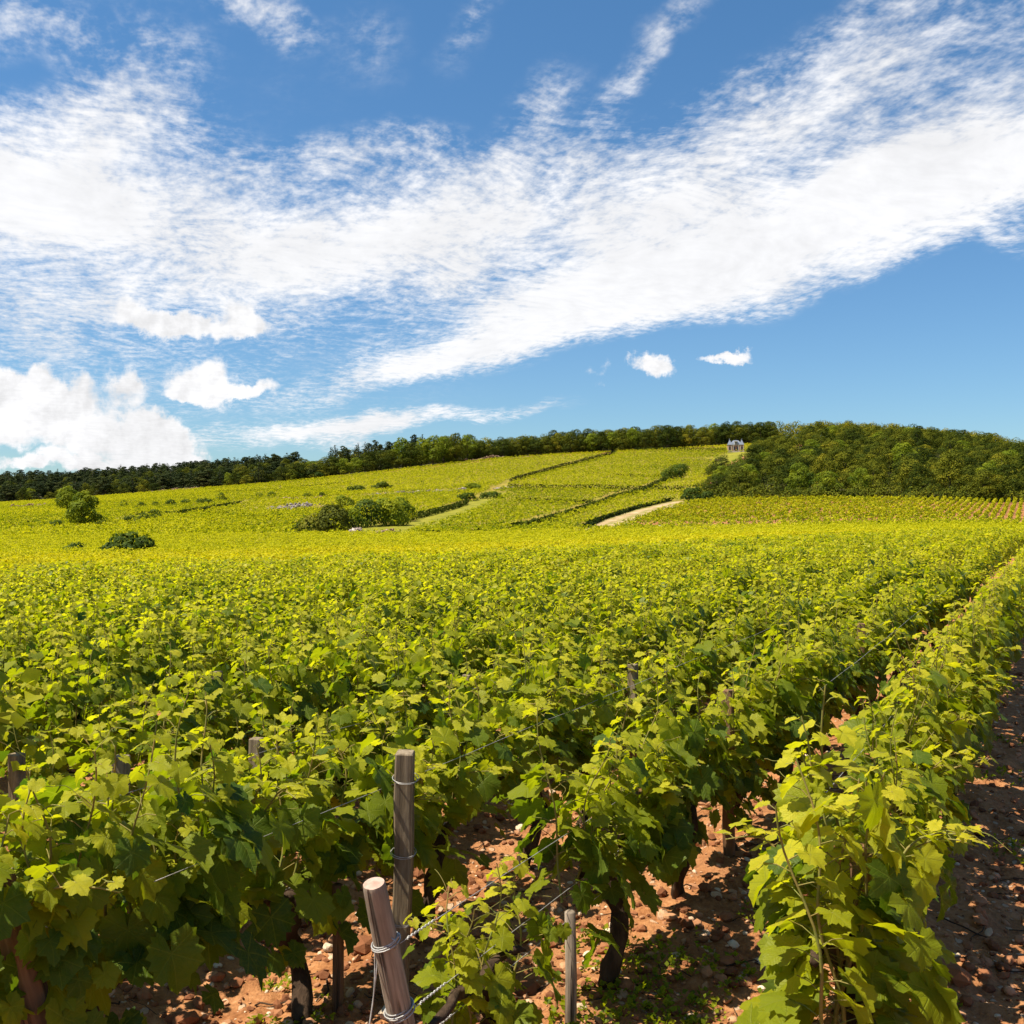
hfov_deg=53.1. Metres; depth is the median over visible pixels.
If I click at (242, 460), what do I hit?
conifer tree
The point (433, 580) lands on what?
grapevine
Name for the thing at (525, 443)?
broadleaf tree
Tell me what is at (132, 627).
grapevine
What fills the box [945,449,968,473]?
broadleaf tree
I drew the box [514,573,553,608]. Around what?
grapevine
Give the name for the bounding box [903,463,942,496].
broadleaf tree
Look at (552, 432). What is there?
broadleaf tree
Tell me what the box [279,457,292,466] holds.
conifer tree
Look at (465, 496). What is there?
bush
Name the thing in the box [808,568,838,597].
grapevine
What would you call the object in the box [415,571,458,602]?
grapevine
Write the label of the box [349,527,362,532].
rubble bank
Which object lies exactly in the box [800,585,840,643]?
grapevine
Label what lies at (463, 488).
drystone wall
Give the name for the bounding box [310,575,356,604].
grapevine
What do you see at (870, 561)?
grapevine
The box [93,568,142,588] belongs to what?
grapevine
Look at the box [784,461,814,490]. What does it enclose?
broadleaf tree
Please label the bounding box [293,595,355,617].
grapevine
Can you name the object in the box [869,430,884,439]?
broadleaf tree
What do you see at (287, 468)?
broadleaf tree
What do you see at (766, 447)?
broadleaf tree
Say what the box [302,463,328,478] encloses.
broadleaf tree
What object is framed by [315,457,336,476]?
broadleaf tree
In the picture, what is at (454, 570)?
grapevine
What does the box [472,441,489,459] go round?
broadleaf tree
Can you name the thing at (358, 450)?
conifer tree
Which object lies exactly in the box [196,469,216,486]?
conifer tree
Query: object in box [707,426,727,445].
broadleaf tree
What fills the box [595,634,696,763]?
grapevine
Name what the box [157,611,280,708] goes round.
grapevine
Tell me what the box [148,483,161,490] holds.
broadleaf tree
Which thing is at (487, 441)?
broadleaf tree
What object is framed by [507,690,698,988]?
grapevine
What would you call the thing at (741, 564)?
grapevine
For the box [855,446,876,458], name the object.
broadleaf tree
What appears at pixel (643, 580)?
grapevine
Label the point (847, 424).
broadleaf tree
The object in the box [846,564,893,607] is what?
grapevine
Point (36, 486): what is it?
conifer tree
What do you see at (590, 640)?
grapevine
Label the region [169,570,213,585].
grapevine
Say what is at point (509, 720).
grapevine
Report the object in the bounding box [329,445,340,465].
conifer tree
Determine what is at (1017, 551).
grapevine
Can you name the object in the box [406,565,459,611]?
grapevine
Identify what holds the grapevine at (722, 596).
on the ground
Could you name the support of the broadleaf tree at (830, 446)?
on the ground
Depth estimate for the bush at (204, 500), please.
263.94 m
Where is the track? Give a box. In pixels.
[579,501,684,529]
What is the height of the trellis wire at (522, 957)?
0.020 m
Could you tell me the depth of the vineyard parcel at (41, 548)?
95.96 m
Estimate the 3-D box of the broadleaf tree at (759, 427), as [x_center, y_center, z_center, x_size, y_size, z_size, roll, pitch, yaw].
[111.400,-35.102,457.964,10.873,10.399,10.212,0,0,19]
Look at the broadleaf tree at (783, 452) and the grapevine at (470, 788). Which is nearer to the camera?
the grapevine at (470, 788)
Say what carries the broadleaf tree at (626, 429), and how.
on the ground
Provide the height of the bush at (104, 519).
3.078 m
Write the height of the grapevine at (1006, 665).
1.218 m
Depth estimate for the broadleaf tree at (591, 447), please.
451.11 m
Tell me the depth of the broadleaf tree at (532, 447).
450.75 m
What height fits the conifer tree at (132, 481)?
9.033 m
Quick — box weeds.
[246,682,1023,1023]
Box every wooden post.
[8,752,25,850]
[111,754,130,912]
[212,670,222,697]
[248,737,264,805]
[390,749,418,987]
[461,674,473,753]
[627,664,638,793]
[721,689,735,857]
[849,843,871,967]
[857,623,864,705]
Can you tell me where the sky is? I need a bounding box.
[0,0,1023,475]
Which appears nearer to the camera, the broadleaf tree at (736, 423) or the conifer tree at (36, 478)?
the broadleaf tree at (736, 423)
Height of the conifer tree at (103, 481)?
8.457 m
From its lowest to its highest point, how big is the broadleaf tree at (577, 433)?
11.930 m
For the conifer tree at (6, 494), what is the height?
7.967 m
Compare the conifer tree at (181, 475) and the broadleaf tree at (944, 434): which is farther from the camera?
the conifer tree at (181, 475)
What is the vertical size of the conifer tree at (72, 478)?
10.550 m
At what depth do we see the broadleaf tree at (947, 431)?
423.78 m
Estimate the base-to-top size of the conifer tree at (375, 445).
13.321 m
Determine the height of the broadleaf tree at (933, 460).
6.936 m
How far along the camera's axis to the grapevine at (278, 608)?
12.48 m
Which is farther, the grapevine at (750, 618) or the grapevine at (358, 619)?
the grapevine at (358, 619)
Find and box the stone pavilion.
[727,440,743,452]
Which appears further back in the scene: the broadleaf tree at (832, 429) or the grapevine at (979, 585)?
the broadleaf tree at (832, 429)
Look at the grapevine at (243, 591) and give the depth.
14.84 m
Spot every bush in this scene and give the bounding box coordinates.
[49,519,62,527]
[61,542,86,553]
[89,512,108,523]
[98,530,157,552]
[123,515,138,523]
[136,512,152,519]
[148,509,162,518]
[164,499,176,506]
[195,497,213,504]
[215,492,227,502]
[267,491,275,497]
[289,514,320,532]
[294,503,358,532]
[298,471,323,478]
[334,495,355,505]
[345,507,370,527]
[347,485,366,490]
[351,497,388,526]
[369,497,410,525]
[370,481,392,488]
[392,496,417,520]
[457,491,477,500]
[464,482,480,490]
[479,491,502,498]
[659,463,689,478]
[680,487,713,501]
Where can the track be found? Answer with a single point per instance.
(611, 521)
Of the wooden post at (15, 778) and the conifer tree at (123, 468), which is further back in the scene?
the conifer tree at (123, 468)
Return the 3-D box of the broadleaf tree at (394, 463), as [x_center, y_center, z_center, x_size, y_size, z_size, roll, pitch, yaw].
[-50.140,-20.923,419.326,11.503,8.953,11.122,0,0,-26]
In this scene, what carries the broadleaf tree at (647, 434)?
on the ground
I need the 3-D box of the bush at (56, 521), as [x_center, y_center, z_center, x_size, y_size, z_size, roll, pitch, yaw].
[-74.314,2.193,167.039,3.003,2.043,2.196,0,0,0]
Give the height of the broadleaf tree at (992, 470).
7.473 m
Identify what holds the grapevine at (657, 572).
on the ground
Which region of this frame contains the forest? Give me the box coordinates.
[333,419,1023,501]
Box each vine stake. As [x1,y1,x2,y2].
[332,883,343,1012]
[564,909,576,1022]
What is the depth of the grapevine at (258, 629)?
9.52 m
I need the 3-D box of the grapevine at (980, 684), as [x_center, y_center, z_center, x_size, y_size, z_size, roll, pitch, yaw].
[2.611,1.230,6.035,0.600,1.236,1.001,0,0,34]
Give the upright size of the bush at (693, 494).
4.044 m
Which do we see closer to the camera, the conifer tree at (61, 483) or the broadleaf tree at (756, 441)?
the broadleaf tree at (756, 441)
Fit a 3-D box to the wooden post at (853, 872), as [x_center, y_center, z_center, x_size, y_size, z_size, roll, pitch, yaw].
[1.056,1.596,3.090,0.058,1.174,0.058,0,0,-17]
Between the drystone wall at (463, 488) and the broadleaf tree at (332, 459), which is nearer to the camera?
the drystone wall at (463, 488)
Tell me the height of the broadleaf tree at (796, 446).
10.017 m
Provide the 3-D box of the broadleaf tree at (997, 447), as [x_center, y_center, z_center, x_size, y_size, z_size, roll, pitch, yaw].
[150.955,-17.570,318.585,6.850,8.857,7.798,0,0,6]
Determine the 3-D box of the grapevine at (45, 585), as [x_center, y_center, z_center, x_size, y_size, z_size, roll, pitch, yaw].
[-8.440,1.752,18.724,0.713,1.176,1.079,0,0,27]
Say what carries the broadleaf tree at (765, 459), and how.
on the ground
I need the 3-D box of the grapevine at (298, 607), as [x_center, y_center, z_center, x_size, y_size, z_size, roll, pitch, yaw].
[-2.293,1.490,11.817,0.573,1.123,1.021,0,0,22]
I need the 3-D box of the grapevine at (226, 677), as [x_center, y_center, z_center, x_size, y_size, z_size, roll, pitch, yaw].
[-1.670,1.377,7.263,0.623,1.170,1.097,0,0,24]
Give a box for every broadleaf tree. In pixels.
[4,481,17,490]
[15,487,29,500]
[22,480,36,488]
[24,488,35,499]
[43,492,55,498]
[62,482,76,496]
[79,483,92,494]
[89,482,100,495]
[105,484,118,494]
[110,479,120,494]
[117,482,131,493]
[129,477,143,492]
[136,479,151,491]
[139,471,156,482]
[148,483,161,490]
[173,468,188,482]
[209,466,227,485]
[223,472,232,484]
[228,471,244,484]
[232,464,248,483]
[239,475,254,483]
[245,464,257,482]
[251,462,269,482]
[261,474,276,482]
[272,467,288,481]
[280,459,289,471]
[282,462,306,479]
[285,471,297,480]
[294,463,314,479]
[295,463,309,478]
[297,458,309,464]
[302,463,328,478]
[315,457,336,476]
[325,457,346,474]
[336,458,352,475]
[348,457,365,472]
[359,451,378,473]
[364,450,391,470]
[376,450,402,469]
[391,437,413,467]
[396,443,425,467]
[412,437,431,465]
[420,435,447,464]
[429,437,456,463]
[434,435,455,462]
[445,433,467,462]
[456,434,479,460]
[456,435,479,460]
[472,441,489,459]
[481,442,499,458]
[485,439,501,454]
[492,436,515,456]
[503,438,524,456]
[513,436,530,454]
[524,438,545,454]
[528,436,540,454]
[536,436,557,454]
[545,430,558,449]
[547,433,568,452]
[555,432,568,451]
[558,431,581,452]
[564,429,585,451]
[573,434,588,452]
[581,433,599,451]
[582,428,593,451]
[591,431,611,451]
[600,429,618,449]
[605,431,622,450]
[611,428,631,451]
[617,428,634,449]
[623,428,639,448]
[626,426,642,449]
[634,430,655,449]
[638,429,656,448]
[645,426,662,448]
[653,425,669,448]
[657,425,678,447]
[665,426,686,446]
[677,424,700,446]
[692,427,713,446]
[694,476,728,488]
[701,474,733,492]
[703,464,723,475]
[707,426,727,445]
[707,454,730,474]
[708,423,720,442]
[712,465,731,478]
[717,424,733,444]
[718,467,757,494]
[724,464,746,485]
[725,457,745,469]
[726,425,747,443]
[727,421,746,443]
[734,463,761,487]
[738,444,766,463]
[739,421,758,443]
[739,452,766,474]
[740,458,768,489]
[746,439,769,452]
[749,422,770,442]
[754,442,770,454]
[755,452,771,469]
[758,422,778,440]
[759,453,786,468]
[759,456,791,474]
[761,454,787,482]
[762,421,780,439]
[762,441,778,452]
[763,435,783,449]
[767,443,796,456]
[767,465,803,492]
[769,449,791,460]
[773,436,797,455]
[777,456,813,481]
[779,432,795,441]
[780,457,815,488]
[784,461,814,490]
[785,434,808,457]
[794,452,812,460]
[796,427,813,445]
[800,449,816,458]
[801,455,824,476]
[802,426,815,443]
[802,439,819,447]
[805,432,815,442]
[808,470,842,495]
[809,450,837,470]
[809,453,841,489]
[811,428,835,445]
[811,447,824,454]
[812,421,825,435]
[818,440,844,454]
[824,447,854,475]
[827,425,838,440]
[828,450,859,488]
[831,440,848,452]
[832,424,843,440]
[833,431,855,450]
[840,422,854,435]
[840,465,871,490]
[841,425,866,445]
[847,444,863,463]
[847,468,873,495]
[851,461,889,484]
[852,437,879,448]
[854,443,890,476]
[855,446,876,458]
[856,453,887,475]
[856,459,889,492]
[860,423,877,435]
[865,426,881,436]
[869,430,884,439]
[870,432,886,441]
[872,429,896,447]
[879,438,902,465]
[880,451,901,471]
[883,428,897,434]
[885,461,916,487]
[887,429,917,449]
[889,459,928,491]
[890,452,930,479]
[891,442,918,468]
[891,455,926,480]
[901,428,920,443]
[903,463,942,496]
[908,429,925,451]
[910,439,936,457]
[914,444,937,461]
[916,447,938,470]
[922,432,942,451]
[924,427,944,444]
[924,457,945,479]
[928,454,972,496]
[930,448,966,486]
[936,433,950,449]
[936,440,965,461]
[938,431,961,451]
[944,464,976,491]
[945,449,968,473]
[946,430,958,439]
[956,458,980,481]
[957,437,973,447]
[958,429,970,438]
[958,440,970,451]
[958,448,981,461]
[962,434,973,443]
[962,469,1004,501]
[965,462,985,482]
[966,445,997,459]
[966,450,985,465]
[968,467,1017,498]
[969,432,988,449]
[973,439,990,450]
[975,460,1003,494]
[979,450,997,465]
[982,432,999,444]
[983,443,1002,457]
[986,452,1022,486]
[988,433,1003,444]
[990,442,1008,456]
[995,464,1023,490]
[996,449,1022,467]
[999,441,1014,450]
[1000,441,1016,455]
[1004,452,1023,472]
[1009,470,1023,493]
[1010,442,1023,467]
[1012,451,1023,488]
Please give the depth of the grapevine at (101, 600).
12.43 m
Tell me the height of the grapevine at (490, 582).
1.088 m
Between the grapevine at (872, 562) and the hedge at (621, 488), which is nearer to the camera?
the grapevine at (872, 562)
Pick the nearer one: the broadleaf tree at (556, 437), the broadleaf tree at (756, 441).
the broadleaf tree at (756, 441)
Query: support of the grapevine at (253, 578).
on the ground
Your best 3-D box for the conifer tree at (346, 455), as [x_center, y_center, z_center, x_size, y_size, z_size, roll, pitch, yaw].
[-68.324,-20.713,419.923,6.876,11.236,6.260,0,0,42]
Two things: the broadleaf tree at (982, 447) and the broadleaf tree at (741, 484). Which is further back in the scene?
the broadleaf tree at (982, 447)
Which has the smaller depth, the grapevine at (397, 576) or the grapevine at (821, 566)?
the grapevine at (397, 576)
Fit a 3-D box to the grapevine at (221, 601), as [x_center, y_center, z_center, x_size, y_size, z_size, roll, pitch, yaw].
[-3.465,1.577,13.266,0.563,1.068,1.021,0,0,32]
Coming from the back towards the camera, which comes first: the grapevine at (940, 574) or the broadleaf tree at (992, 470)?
the broadleaf tree at (992, 470)
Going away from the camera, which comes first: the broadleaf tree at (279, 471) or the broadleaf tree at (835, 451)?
the broadleaf tree at (835, 451)
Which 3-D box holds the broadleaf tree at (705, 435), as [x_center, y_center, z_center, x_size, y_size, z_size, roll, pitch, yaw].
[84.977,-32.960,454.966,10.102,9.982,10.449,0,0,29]
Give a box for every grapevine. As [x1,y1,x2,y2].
[0,574,27,626]
[0,578,14,591]
[0,586,25,607]
[0,587,60,624]
[0,599,47,664]
[0,601,79,681]
[0,615,61,731]
[0,624,43,677]
[0,625,14,656]
[0,633,155,788]
[0,640,96,776]
[0,691,274,1023]
[0,705,127,935]
[1,579,55,606]
[1,585,81,630]
[2,577,47,596]
[2,677,220,811]
[4,568,60,593]
[5,625,106,677]
[13,585,74,608]
[16,575,96,614]
[19,601,93,631]
[20,612,151,724]
[25,577,72,593]
[25,597,116,662]
[27,571,85,595]
[42,612,203,739]
[44,588,102,614]
[54,576,130,613]
[56,590,146,663]
[57,571,110,589]
[57,578,120,600]
[66,564,121,593]
[77,585,154,624]
[82,607,171,656]
[83,580,141,607]
[84,577,133,597]
[85,695,288,910]
[86,575,181,631]
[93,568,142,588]
[100,581,163,606]
[105,574,158,597]
[107,570,157,591]
[109,594,226,711]
[110,587,173,617]
[118,660,253,767]
[123,567,177,593]
[126,592,213,638]
[127,577,178,595]
[142,584,211,618]
[144,557,194,586]
[145,575,197,593]
[145,634,317,776]
[146,692,444,1023]
[152,582,212,602]
[157,560,233,608]
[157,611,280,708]
[158,578,207,600]
[160,587,235,626]
[160,588,257,662]
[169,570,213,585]
[179,585,247,616]
[181,560,233,592]
[195,602,297,666]
[196,593,266,624]
[197,568,246,592]
[198,575,237,600]
[208,624,344,766]
[213,581,272,605]
[215,594,273,622]
[219,569,261,588]
[222,576,265,600]
[229,576,291,618]
[231,674,393,811]
[232,594,305,644]
[239,611,334,673]
[242,575,286,589]
[242,584,311,628]
[245,573,294,604]
[248,566,288,586]
[253,616,394,768]
[254,574,305,591]
[263,576,323,612]
[266,590,346,651]
[281,577,328,607]
[282,567,359,610]
[285,600,386,710]
[289,591,345,637]
[290,565,334,585]
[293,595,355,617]
[295,570,330,600]
[301,565,329,581]
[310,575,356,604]
[313,594,385,707]
[320,596,387,631]
[322,622,491,786]
[323,572,350,597]
[328,589,389,621]
[328,670,517,939]
[329,580,385,612]
[331,569,366,585]
[338,576,395,605]
[338,617,460,728]
[349,558,387,591]
[352,586,441,639]
[354,567,392,584]
[358,605,434,688]
[359,555,427,617]
[362,574,429,628]
[369,563,424,616]
[380,572,413,585]
[381,572,419,599]
[386,562,414,587]
[398,564,434,583]
[402,852,571,1023]
[403,566,481,638]
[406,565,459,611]
[407,563,449,586]
[407,569,462,626]
[412,568,440,581]
[413,588,507,697]
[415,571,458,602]
[419,597,493,659]
[421,635,521,755]
[428,548,468,581]
[434,567,480,594]
[434,572,471,591]
[440,571,489,608]
[446,582,506,625]
[448,620,626,869]
[457,574,521,633]
[459,569,484,581]
[459,569,492,595]
[470,596,563,687]
[471,572,500,595]
[472,592,530,648]
[473,574,536,610]
[477,578,515,597]
[483,565,529,592]
[494,567,539,596]
[494,613,603,734]
[497,580,545,657]
[506,559,534,579]
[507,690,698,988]
[510,581,575,646]
[513,566,552,586]
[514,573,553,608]
[526,564,566,596]
[527,592,594,662]
[527,638,654,826]
[528,578,576,612]
[539,567,583,601]
[542,597,595,633]
[549,609,649,722]
[552,561,591,591]
[554,581,591,610]
[564,581,636,661]
[565,565,605,601]
[574,578,632,632]
[575,563,606,589]
[582,564,623,590]
[582,564,625,614]
[588,549,625,587]
[592,584,666,637]
[595,596,670,698]
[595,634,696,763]
[604,565,636,591]
[604,576,657,613]
[607,560,637,579]
[608,576,641,598]
[621,650,748,898]
[624,585,673,646]
[626,578,669,608]
[627,592,704,685]
[630,567,660,595]
[634,564,653,585]
[634,607,727,717]
[635,564,674,581]
[646,564,683,592]
[648,572,684,604]
[660,570,709,616]
[661,565,697,584]
[665,643,789,850]
[671,586,728,652]
[672,568,707,597]
[675,578,723,613]
[675,597,763,712]
[679,563,710,583]
[687,564,725,600]
[693,564,721,577]
[697,579,744,633]
[701,576,734,611]
[702,558,734,590]
[704,556,735,574]
[704,596,777,699]
[708,572,771,626]
[716,598,839,810]
[716,683,1011,1023]
[719,544,760,609]
[726,559,748,583]
[733,557,778,595]
[738,576,816,661]
[739,548,758,609]
[740,579,775,611]
[746,558,772,582]
[756,548,786,599]
[761,560,794,594]
[761,572,803,607]
[761,621,853,764]
[762,582,824,642]
[775,557,817,602]
[783,601,865,752]
[784,563,811,586]
[786,547,821,583]
[791,572,822,616]
[796,557,826,585]
[800,576,857,645]
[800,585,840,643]
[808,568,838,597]
[811,566,840,590]
[814,575,871,628]
[818,667,978,934]
[824,563,861,591]
[827,575,872,630]
[830,623,895,716]
[832,547,863,587]
[839,597,908,706]
[839,620,997,854]
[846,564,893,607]
[849,554,870,582]
[850,550,881,574]
[850,559,881,626]
[853,586,912,695]
[863,547,903,596]
[864,555,881,569]
[876,579,930,680]
[879,590,929,671]
[882,553,918,598]
[882,562,917,594]
[887,565,939,664]
[888,553,926,584]
[892,632,1013,817]
[900,552,926,586]
[901,550,927,591]
[902,583,945,651]
[906,618,1015,796]
[912,569,959,648]
[913,598,1010,729]
[917,543,961,635]
[929,599,1022,702]
[931,554,968,622]
[933,561,957,614]
[943,564,968,596]
[945,559,978,619]
[946,580,1015,687]
[950,559,978,616]
[955,565,1019,664]
[955,593,1009,676]
[961,544,985,600]
[961,560,984,603]
[965,578,1022,662]
[980,570,1023,639]
[985,575,1023,671]
[986,559,1023,604]
[988,567,1023,626]
[994,557,1023,575]
[996,557,1023,575]
[1008,563,1023,575]
[1009,543,1023,564]
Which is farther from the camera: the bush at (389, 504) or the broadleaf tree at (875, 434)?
the broadleaf tree at (875, 434)
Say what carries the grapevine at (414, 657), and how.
on the ground
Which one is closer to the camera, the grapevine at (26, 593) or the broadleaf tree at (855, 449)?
the grapevine at (26, 593)
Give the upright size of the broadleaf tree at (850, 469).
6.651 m
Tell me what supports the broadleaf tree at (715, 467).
on the ground
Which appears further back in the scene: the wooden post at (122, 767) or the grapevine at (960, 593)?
the grapevine at (960, 593)
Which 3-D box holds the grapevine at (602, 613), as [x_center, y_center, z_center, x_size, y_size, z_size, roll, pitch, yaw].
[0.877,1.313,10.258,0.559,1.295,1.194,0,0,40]
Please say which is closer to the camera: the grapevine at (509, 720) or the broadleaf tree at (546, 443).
the grapevine at (509, 720)
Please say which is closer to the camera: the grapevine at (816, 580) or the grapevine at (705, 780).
the grapevine at (705, 780)
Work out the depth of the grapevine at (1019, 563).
16.70 m
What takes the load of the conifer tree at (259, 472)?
on the ground
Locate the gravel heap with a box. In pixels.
[267,502,319,511]
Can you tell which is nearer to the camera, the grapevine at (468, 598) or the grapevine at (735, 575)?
the grapevine at (468, 598)
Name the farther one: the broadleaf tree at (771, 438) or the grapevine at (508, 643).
the broadleaf tree at (771, 438)
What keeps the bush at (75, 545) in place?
on the ground
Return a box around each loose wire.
[369,952,374,1023]
[369,962,377,1020]
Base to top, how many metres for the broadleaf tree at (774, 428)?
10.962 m
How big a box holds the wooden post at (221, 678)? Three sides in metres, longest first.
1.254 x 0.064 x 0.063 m
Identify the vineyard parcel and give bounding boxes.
[0,443,1023,537]
[0,483,362,530]
[0,521,1023,571]
[280,450,610,496]
[367,442,750,472]
[419,484,631,530]
[510,447,737,487]
[523,474,711,525]
[627,494,1023,523]
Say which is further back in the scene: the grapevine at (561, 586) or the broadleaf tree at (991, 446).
the broadleaf tree at (991, 446)
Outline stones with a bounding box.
[45,673,1023,1023]
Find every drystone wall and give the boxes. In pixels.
[10,503,45,506]
[376,487,466,494]
[464,455,503,461]
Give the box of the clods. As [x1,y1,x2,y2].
[6,670,1023,1023]
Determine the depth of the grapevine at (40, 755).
4.99 m
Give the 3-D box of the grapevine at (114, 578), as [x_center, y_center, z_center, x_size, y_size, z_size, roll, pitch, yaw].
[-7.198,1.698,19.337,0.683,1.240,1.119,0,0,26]
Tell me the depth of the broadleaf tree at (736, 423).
466.80 m
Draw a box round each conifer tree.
[0,485,16,501]
[7,485,22,500]
[11,469,24,475]
[13,475,24,489]
[19,479,28,486]
[23,483,33,499]
[26,472,37,481]
[28,484,47,499]
[29,482,45,497]
[32,475,43,495]
[37,473,50,486]
[40,481,55,498]
[47,482,61,494]
[49,474,60,492]
[53,481,64,490]
[66,481,82,493]
[67,473,82,484]
[78,472,87,485]
[89,477,102,494]
[93,477,112,493]
[94,477,111,494]
[99,470,107,476]
[107,468,115,477]
[117,466,129,473]
[117,471,128,478]
[123,474,139,492]
[135,467,147,478]
[139,475,153,489]
[148,474,163,489]
[150,465,161,473]
[155,475,173,489]
[156,466,166,474]
[162,463,171,472]
[163,470,179,488]
[174,462,186,472]
[176,472,192,487]
[183,462,196,469]
[183,471,195,487]
[189,471,212,487]
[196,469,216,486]
[198,461,210,469]
[205,462,215,468]
[211,469,226,485]
[219,468,237,484]
[224,457,232,467]
[229,457,237,468]
[236,457,248,474]
[249,463,267,482]
[263,465,278,478]
[266,454,280,465]
[271,462,281,474]
[272,463,291,479]
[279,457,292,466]
[288,453,299,464]
[305,462,319,477]
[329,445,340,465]
[339,446,351,456]
[340,448,352,470]
[353,445,362,470]
[363,443,376,468]
[372,440,382,449]
[374,444,386,459]
[384,441,394,463]
[410,434,419,461]
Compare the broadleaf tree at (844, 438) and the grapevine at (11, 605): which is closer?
the grapevine at (11, 605)
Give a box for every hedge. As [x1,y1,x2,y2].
[136,500,241,515]
[203,510,292,517]
[212,481,350,492]
[410,526,510,536]
[411,499,469,519]
[507,483,729,491]
[509,451,613,482]
[509,488,642,526]
[516,497,595,503]
[579,497,673,528]
[615,474,683,476]
[635,447,725,451]
[643,475,672,490]
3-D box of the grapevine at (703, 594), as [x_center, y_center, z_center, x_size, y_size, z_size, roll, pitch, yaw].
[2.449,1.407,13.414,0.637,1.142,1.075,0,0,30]
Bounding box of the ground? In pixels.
[0,441,1023,1023]
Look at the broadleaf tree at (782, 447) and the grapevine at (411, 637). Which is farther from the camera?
the broadleaf tree at (782, 447)
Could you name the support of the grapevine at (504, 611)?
on the ground
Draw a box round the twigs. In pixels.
[6,737,1023,1023]
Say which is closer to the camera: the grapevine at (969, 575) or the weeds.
the weeds
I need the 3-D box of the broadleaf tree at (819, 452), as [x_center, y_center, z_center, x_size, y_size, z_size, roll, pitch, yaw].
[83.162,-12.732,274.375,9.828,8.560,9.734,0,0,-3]
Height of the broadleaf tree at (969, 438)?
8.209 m
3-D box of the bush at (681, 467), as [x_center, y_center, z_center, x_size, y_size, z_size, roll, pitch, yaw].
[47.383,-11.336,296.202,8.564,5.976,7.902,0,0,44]
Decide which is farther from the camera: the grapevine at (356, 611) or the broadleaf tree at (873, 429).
the broadleaf tree at (873, 429)
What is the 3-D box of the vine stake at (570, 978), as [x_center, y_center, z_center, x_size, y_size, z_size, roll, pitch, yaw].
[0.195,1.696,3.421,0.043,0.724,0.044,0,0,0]
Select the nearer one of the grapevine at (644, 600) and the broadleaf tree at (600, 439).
the grapevine at (644, 600)
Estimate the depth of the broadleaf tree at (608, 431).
459.45 m
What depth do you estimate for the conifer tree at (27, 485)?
442.39 m
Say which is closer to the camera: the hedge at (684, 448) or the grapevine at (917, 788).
the grapevine at (917, 788)
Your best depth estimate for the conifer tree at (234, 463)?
431.72 m
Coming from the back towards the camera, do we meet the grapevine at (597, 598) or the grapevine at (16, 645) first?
the grapevine at (597, 598)
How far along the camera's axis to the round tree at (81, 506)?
170.62 m
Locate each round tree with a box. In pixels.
[54,485,76,508]
[64,489,103,525]
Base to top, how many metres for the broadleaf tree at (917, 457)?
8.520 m
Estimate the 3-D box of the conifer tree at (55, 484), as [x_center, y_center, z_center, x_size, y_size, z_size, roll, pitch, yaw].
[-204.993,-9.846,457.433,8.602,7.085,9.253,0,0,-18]
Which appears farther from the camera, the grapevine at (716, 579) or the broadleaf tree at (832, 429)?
the broadleaf tree at (832, 429)
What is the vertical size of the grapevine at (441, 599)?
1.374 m
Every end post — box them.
[0,868,47,1023]
[363,877,415,1023]
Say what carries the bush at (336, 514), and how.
on the ground
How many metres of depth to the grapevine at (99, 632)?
7.95 m
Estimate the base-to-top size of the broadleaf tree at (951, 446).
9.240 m
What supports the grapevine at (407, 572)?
on the ground
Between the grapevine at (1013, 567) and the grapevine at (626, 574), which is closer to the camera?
the grapevine at (1013, 567)
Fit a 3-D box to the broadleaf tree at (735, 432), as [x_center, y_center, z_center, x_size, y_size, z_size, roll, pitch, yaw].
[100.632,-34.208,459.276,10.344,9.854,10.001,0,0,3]
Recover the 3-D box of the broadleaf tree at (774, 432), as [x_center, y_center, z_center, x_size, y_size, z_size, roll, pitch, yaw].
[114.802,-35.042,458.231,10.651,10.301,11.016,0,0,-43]
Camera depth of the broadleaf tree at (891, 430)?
433.14 m
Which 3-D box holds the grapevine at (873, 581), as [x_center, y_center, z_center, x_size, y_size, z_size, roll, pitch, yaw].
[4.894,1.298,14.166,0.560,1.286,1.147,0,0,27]
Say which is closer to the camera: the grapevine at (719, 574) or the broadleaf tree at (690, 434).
the grapevine at (719, 574)
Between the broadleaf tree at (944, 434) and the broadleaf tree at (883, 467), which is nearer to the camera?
the broadleaf tree at (883, 467)
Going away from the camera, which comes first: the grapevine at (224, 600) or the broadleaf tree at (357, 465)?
the grapevine at (224, 600)
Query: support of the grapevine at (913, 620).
on the ground
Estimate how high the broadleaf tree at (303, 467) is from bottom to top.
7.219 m
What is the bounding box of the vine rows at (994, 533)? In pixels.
[536,525,1023,562]
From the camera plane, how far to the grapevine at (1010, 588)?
13.02 m
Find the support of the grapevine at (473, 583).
on the ground
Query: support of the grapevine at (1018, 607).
on the ground
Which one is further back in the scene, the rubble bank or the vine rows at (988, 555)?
the rubble bank
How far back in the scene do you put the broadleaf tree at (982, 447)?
310.45 m
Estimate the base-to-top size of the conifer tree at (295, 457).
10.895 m
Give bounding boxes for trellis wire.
[97,581,826,801]
[154,588,864,881]
[400,583,941,943]
[413,697,812,1008]
[440,763,757,1023]
[820,573,965,689]
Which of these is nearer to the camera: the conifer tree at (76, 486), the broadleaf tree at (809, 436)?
the broadleaf tree at (809, 436)
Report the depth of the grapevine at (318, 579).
18.51 m
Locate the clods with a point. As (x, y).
(960, 976)
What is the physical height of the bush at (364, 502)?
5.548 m
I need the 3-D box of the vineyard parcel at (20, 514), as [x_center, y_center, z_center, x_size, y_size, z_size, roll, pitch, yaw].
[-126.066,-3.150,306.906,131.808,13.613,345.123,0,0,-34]
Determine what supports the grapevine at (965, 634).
on the ground
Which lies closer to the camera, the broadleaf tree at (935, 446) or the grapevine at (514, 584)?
the grapevine at (514, 584)
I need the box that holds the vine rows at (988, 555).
[0,533,1023,847]

